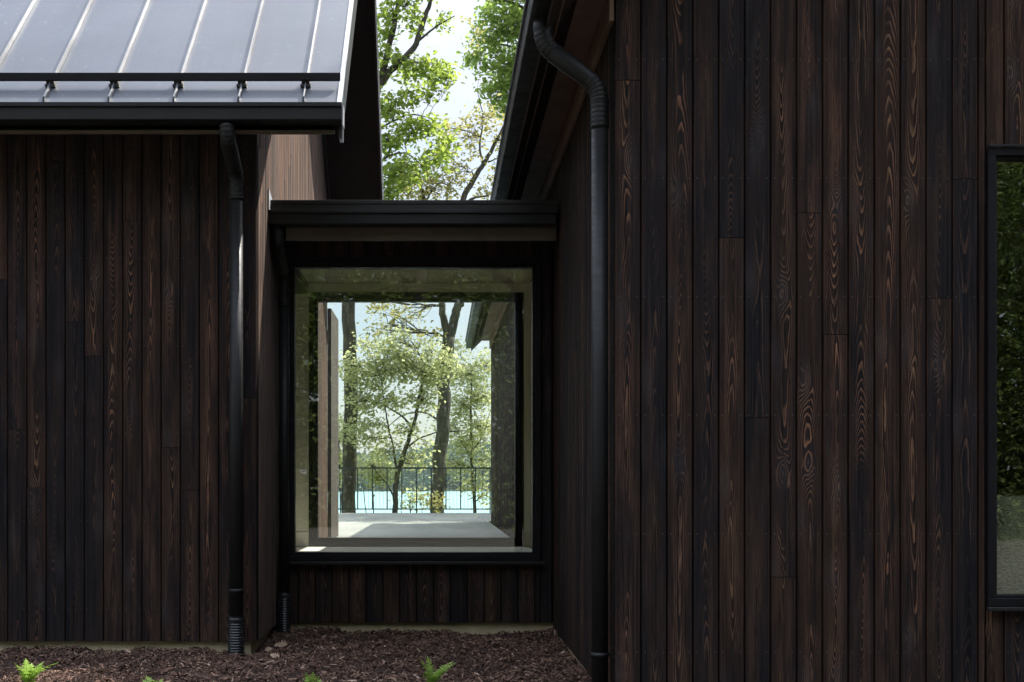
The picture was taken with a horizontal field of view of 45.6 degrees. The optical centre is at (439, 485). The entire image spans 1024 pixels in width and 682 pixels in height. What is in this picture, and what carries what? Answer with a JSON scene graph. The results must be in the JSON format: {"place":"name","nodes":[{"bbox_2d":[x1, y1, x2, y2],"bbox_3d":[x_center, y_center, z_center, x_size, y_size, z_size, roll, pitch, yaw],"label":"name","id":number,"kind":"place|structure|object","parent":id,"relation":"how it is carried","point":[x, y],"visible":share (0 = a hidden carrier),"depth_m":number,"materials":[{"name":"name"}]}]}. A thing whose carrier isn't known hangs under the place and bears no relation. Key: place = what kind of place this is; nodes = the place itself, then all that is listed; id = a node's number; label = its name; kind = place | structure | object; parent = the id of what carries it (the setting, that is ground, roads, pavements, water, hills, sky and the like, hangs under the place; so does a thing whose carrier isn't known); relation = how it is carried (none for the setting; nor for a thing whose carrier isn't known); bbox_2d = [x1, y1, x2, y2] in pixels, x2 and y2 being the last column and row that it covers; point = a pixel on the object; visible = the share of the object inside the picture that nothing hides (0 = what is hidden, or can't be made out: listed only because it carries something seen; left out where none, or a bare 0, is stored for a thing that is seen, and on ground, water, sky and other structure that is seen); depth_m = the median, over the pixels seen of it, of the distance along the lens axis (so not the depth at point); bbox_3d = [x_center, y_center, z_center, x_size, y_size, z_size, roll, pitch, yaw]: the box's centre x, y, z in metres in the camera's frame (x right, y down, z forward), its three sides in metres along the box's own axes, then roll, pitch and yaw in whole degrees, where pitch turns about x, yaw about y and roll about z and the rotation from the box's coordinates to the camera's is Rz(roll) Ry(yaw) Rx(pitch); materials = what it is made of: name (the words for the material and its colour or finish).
{"place":"outdoors","nodes":[
{"label":"outdoors","id":0,"kind":"place"},
{"bbox_2d":[338,469,486,491],"bbox_3d":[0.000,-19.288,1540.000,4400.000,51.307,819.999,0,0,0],"label":"hills","id":1,"kind":"structure","parent":0,"point":[424,490],"depth_m":1201.50,"materials":[{"name":"green plant"}]},
{"bbox_2d":[338,438,490,491],"bbox_3d":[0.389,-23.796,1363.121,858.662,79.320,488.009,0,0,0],"label":"forest","id":2,"kind":"object","parent":1,"relation":"on","point":[422,477],"visible":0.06,"depth_m":1227.29,"materials":[{"name":"green plant"}]},
{"bbox_2d":[338,491,488,512],"bbox_3d":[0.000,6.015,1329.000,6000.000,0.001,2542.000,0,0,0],"label":"water","id":3,"kind":"structure","parent":0,"point":[455,500],"depth_m":422.24,"materials":[{"name":"teal liquid"}]},
{"bbox_2d":[337,513,508,536],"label":"terrace","id":4,"kind":"structure","parent":0,"point":[415,525],"depth_m":19.31,"materials":[{"name":"concrete"}]},
{"bbox_2d":[327,308,337,536],"bbox_3d":[-1.322,-0.722,14.807,0.096,2.726,1.015,0,0,0],"label":"timber screen","id":5,"kind":"object","parent":4,"relation":"on","point":[332,425],"visible":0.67,"depth_m":14.45,"materials":[{"name":"wood"}]},
{"bbox_2d":[338,467,490,512],"bbox_3d":[-1.500,0.115,27.800,15.000,1.052,0.050,0,0,0],"label":"railing","id":6,"kind":"object","parent":4,"relation":"on","point":[416,508],"visible":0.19,"depth_m":27.79,"materials":[{"name":"black metal"}]},
{"bbox_2d":[327,0,523,453],"label":"sky","id":7,"kind":"structure","parent":0,"point":[446,45],"materials":[{"name":"white"}]},
{"bbox_2d":[997,495,1023,593],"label":"sofa","id":8,"kind":"object","parent":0,"point":[1010,544],"visible":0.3,"depth_m":6.65,"materials":[{"name":"fabric"}]},
{"bbox_3d":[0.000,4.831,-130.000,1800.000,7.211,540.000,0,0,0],"label":"ground","id":9,"kind":"structure","parent":0,"visible":0},
{"bbox_2d":[0,0,383,655],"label":"timber house","id":10,"kind":"structure","parent":9,"relation":"on","point":[152,152],"depth_m":8.44,"materials":[{"name":"brown wood"}]},
{"bbox_2d":[0,625,590,681],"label":"mulch","id":11,"kind":"object","parent":9,"relation":"on","point":[479,640],"visible":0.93,"depth_m":7.96,"materials":[{"name":"brown wood"}]},
{"bbox_2d":[15,659,55,681],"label":"fern","id":12,"kind":"object","parent":11,"relation":"on","point":[30,673],"visible":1,"depth_m":6.97,"materials":[{"name":"green plant"}]},
{"bbox_2d":[142,675,162,681],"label":"fern","id":13,"kind":"object","parent":11,"relation":"on","point":[147,677],"visible":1,"depth_m":6.85,"materials":[{"name":"green plant"}]},
{"bbox_2d":[274,640,287,646],"bbox_3d":[-1.150,1.149,8.817,0.084,0.048,0.081,0,0,30],"label":"dry leaf","id":14,"kind":"object","parent":11,"relation":"on","point":[281,644],"visible":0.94,"depth_m":8.82,"materials":[{"name":"plant"}]},
{"bbox_2d":[303,672,320,681],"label":"fern","id":15,"kind":"object","parent":11,"relation":"on","point":[309,679],"visible":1,"depth_m":6.78,"materials":[{"name":"green plant"}]},
{"bbox_2d":[420,656,456,681],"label":"fern","id":16,"kind":"object","parent":11,"relation":"on","point":[432,677],"visible":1,"depth_m":6.87,"materials":[{"name":"green plant"}]},
{"bbox_2d":[338,408,360,512],"bbox_3d":[-2.888,0.208,36.017,1.184,5.206,1.607,0,0,-13],"label":"bush","id":17,"kind":"object","parent":9,"relation":"on","point":[340,454],"visible":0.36,"depth_m":35.98,"materials":[{"name":"green plant"}]},
{"bbox_2d":[357,448,405,512],"bbox_3d":[-1.772,0.771,33.991,1.704,3.769,1.854,0,0,42],"label":"bush","id":18,"kind":"object","parent":9,"relation":"on","point":[375,477],"visible":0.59,"depth_m":33.87,"materials":[{"name":"green plant"}]},
{"bbox_2d":[338,324,467,512],"bbox_3d":[-1.058,-0.737,30.058,3.534,6.589,1.956,0,0,0],"label":"young tree","id":19,"kind":"object","parent":9,"relation":"on","point":[425,373],"visible":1,"depth_m":29.88,"materials":[{"name":"green plant"}]},
{"bbox_2d":[341,0,466,512],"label":"oak tree","id":20,"kind":"object","parent":9,"relation":"on","point":[399,62],"visible":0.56,"depth_m":30.55,"materials":[{"name":"green plant"}]},
{"bbox_2d":[388,481,434,512],"bbox_3d":[-0.719,1.193,31.935,1.046,2.614,1.337,0,0,-34],"label":"bush","id":21,"kind":"object","parent":9,"relation":"on","point":[410,500],"visible":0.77,"depth_m":31.95,"materials":[{"name":"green plant"}]},
{"bbox_2d":[268,188,557,634],"bbox_3d":[-1.079,-0.365,10.485,4.043,3.660,3.030,0,0,0],"label":"link passage","id":22,"kind":"object","parent":9,"relation":"on","point":[416,251],"visible":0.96,"depth_m":9.58,"materials":[{"name":"brown wood"}]},
{"bbox_2d":[286,257,544,564],"bbox_3d":[-0.205,-0.587,9.595,2.066,2.420,0.170,0,0,0],"label":"window","id":23,"kind":"structure","parent":22,"relation":"in","point":[534,263],"depth_m":9.55,"materials":[{"name":"black paint"}]},
{"bbox_2d":[309,292,523,546],"bbox_3d":[-0.223,-0.636,11.805,2.082,2.458,0.150,0,0,0],"label":"rear window","id":24,"kind":"structure","parent":22,"relation":"in","point":[315,298],"depth_m":11.73,"materials":[{"name":"black paint"}]},
{"bbox_2d":[357,15,504,512],"bbox_3d":[1.030,-5.001,33.031,6.705,15.706,3.245,0,0,0],"label":"oak tree","id":25,"kind":"object","parent":9,"relation":"on","point":[442,417],"visible":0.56,"depth_m":32.90,"materials":[{"name":"green plant"}]},
{"bbox_2d":[413,487,450,512],"bbox_3d":[-0.187,1.247,31.947,1.025,2.506,1.622,0,0,0],"label":"bush","id":26,"kind":"object","parent":9,"relation":"on","point":[435,504],"visible":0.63,"depth_m":31.99,"materials":[{"name":"green plant"}]},
{"bbox_2d":[425,336,490,512],"bbox_3d":[1.175,-0.583,36.024,3.231,7.802,2.135,0,0,0],"label":"young tree","id":27,"kind":"object","parent":9,"relation":"on","point":[476,397],"visible":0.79,"depth_m":35.82,"materials":[{"name":"green plant"}]},
{"bbox_2d":[455,0,524,122],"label":"maple tree","id":28,"kind":"object","parent":9,"relation":"on","point":[509,30],"visible":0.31,"depth_m":39.68,"materials":[{"name":"green plant"}]},
{"bbox_2d":[465,0,1023,681],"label":"timber house","id":29,"kind":"structure","parent":9,"relation":"on","point":[789,344],"depth_m":6.24,"materials":[{"name":"brown wood"}]},
{"bbox_2d":[984,144,1023,610],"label":"window","id":30,"kind":"structure","parent":29,"relation":"in","point":[995,154],"depth_m":6.21,"materials":[{"name":"black paint"}]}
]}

